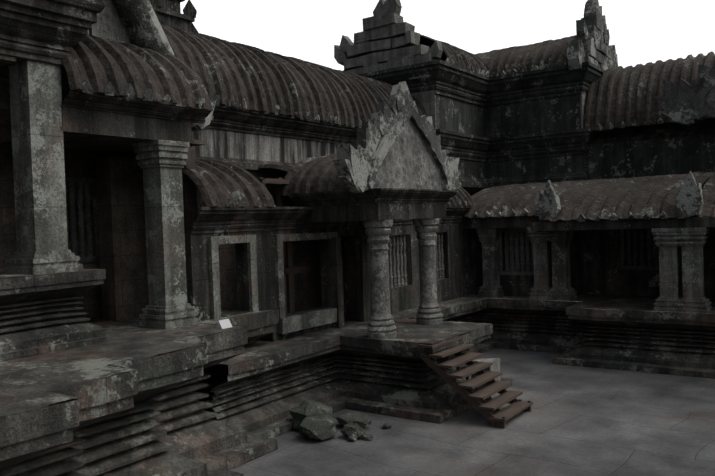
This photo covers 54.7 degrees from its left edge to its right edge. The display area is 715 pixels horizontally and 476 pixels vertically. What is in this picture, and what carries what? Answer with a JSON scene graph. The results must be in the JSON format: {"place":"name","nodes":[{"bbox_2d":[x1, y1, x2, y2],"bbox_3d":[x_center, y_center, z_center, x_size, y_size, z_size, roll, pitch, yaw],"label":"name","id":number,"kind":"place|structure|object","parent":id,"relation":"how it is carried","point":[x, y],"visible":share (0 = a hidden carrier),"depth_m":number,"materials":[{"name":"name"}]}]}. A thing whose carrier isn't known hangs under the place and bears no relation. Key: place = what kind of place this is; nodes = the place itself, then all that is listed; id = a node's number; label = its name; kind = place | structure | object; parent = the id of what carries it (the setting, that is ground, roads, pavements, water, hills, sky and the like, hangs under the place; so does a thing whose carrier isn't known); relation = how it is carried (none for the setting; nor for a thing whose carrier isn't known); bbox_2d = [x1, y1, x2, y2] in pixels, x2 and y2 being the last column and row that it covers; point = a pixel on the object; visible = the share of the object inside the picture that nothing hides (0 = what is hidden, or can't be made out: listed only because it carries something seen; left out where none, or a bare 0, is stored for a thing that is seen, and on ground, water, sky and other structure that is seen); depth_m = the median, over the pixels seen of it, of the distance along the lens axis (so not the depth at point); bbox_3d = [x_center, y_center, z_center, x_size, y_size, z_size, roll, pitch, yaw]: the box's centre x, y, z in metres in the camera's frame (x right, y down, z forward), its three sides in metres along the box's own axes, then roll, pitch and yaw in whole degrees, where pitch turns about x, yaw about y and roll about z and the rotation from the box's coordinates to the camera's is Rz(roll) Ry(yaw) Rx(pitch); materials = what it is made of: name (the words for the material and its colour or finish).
{"place":"outdoors","nodes":[
{"label":"outdoors","id":0,"kind":"place"},
{"bbox_2d":[149,0,197,32],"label":"distant tower","id":1,"kind":"structure","parent":0,"point":[167,12],"depth_m":74.47,"materials":[{"name":"stone"}]},
{"bbox_2d":[192,128,335,162],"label":"frieze walls","id":2,"kind":"structure","parent":0,"point":[226,144],"depth_m":15.26,"materials":[{"name":"stone"}]},
{"bbox_2d":[14,298,714,475],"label":"ground","id":3,"kind":"structure","parent":0,"point":[582,421],"depth_m":11.33,"materials":[{"name":"grey stone"}]},
{"bbox_2d":[289,400,391,440],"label":"fallen rocks","id":4,"kind":"object","parent":3,"relation":"on","point":[313,420],"visible":1,"depth_m":11.76,"materials":[{"name":"grey stone"}]},
{"bbox_2d":[0,269,714,475],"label":"building base","id":5,"kind":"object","parent":3,"relation":"on","point":[199,410],"depth_m":11.65,"materials":[{"name":"stone"}]},
{"bbox_2d":[0,268,714,416],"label":"platform floor","id":6,"kind":"structure","parent":5,"relation":"on","point":[27,382],"depth_m":10.31,"materials":[{"name":"stone"}]},
{"bbox_2d":[216,319,231,328],"bbox_3d":[-2.126,1.362,10.988,0.160,0.130,0.220,-1,2,35],"label":"sign card","id":7,"kind":"object","parent":6,"relation":"on","point":[224,324],"visible":1,"depth_m":10.93,"materials":[{"name":"grey paper"}]},
{"bbox_2d":[257,177,310,313],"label":"roof props","id":8,"kind":"object","parent":6,"relation":"on","point":[290,270],"visible":0.27,"depth_m":14.79,"materials":[{"name":"brown wood"}]},
{"bbox_2d":[0,55,708,340],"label":"interior walls","id":9,"kind":"structure","parent":6,"relation":"on","point":[116,171],"depth_m":12.48,"materials":[{"name":"stone"}]},
{"bbox_2d":[65,177,658,287],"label":"balusters","id":10,"kind":"object","parent":9,"relation":"attached to","point":[399,261],"visible":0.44,"depth_m":17.52,"materials":[{"name":"stone"}]},
{"bbox_2d":[61,24,714,220],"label":"vault roofs","id":11,"kind":"structure","parent":9,"relation":"on","point":[258,79],"depth_m":16.35,"materials":[{"name":"stone"}]},
{"bbox_2d":[112,0,215,130],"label":"roof ornament","id":12,"kind":"object","parent":11,"relation":"attached to","point":[140,22],"visible":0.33,"depth_m":12.05,"materials":[{"name":"stone"}]},
{"bbox_2d":[81,57,714,221],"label":"roof ornament","id":13,"kind":"object","parent":11,"relation":"attached to","point":[359,162],"visible":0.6,"depth_m":14.93,"materials":[{"name":"stone"}]},
{"bbox_2d":[358,59,604,188],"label":"corner cornices","id":14,"kind":"object","parent":11,"relation":"on","point":[448,80],"visible":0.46,"depth_m":22.23,"materials":[{"name":"stone"}]},
{"bbox_2d":[567,0,617,70],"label":"roof finial","id":15,"kind":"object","parent":14,"relation":"attached to","point":[590,43],"depth_m":22.57,"materials":[{"name":"stone"}]},
{"bbox_2d":[375,85,714,189],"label":"pediments","id":16,"kind":"object","parent":11,"relation":"attached to","point":[408,162],"visible":0.48,"depth_m":14.10,"materials":[{"name":"stone"}]},
{"bbox_2d":[435,94,714,193],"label":"frieze walls","id":17,"kind":"structure","parent":9,"relation":"on","point":[692,154],"depth_m":22.12,"materials":[{"name":"grey stone"}]},
{"bbox_2d":[0,58,714,341],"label":"gallery walls","id":18,"kind":"structure","parent":6,"relation":"on","point":[595,262],"depth_m":15.64,"materials":[{"name":"stone"}]},
{"bbox_2d":[0,0,165,119],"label":"tympanum","id":19,"kind":"object","parent":18,"relation":"attached to","point":[108,25],"depth_m":11.71,"materials":[{"name":"stone"}]},
{"bbox_2d":[0,0,714,233],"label":"cornices","id":20,"kind":"object","parent":18,"relation":"on","point":[50,31],"visible":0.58,"depth_m":12.94,"materials":[{"name":"stone"}]},
{"bbox_2d":[4,60,711,333],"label":"pillars","id":21,"kind":"structure","parent":6,"relation":"on","point":[38,164],"depth_m":11.34,"materials":[{"name":"stone"}]},
{"bbox_2d":[363,218,442,338],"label":"porch columns","id":22,"kind":"structure","parent":6,"relation":"on","point":[381,322],"depth_m":13.42,"materials":[{"name":"stone"}]},
{"bbox_2d":[418,335,532,428],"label":"wooden stairs","id":23,"kind":"structure","parent":3,"relation":"on","point":[516,406],"depth_m":12.52,"materials":[{"name":"brown wood"}]},
{"bbox_2d":[180,0,714,70],"label":"sky","id":24,"kind":"structure","parent":0,"point":[643,32],"materials":[{"name":"white"}]},
{"bbox_2d":[334,0,612,402],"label":"gable masonry","id":25,"kind":"object","parent":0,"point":[387,37],"visible":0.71,"depth_m":21.52,"materials":[{"name":"stone"}]}
]}

